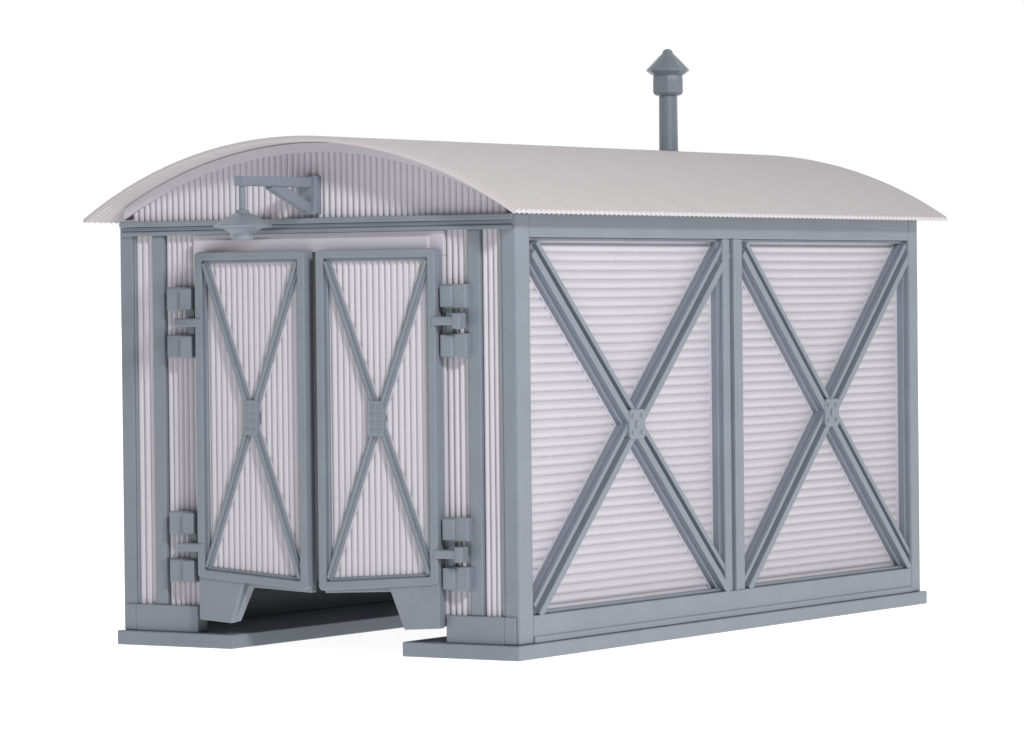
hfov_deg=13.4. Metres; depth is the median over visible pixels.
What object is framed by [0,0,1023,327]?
sky
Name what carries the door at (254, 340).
in the shed
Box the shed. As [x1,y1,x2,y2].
[83,49,947,660]
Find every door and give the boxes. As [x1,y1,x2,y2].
[194,250,315,622]
[315,248,446,629]
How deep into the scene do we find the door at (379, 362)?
44.23 m
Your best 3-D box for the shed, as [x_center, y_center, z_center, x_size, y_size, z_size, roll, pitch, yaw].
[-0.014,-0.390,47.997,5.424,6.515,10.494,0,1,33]
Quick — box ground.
[0,321,1023,730]

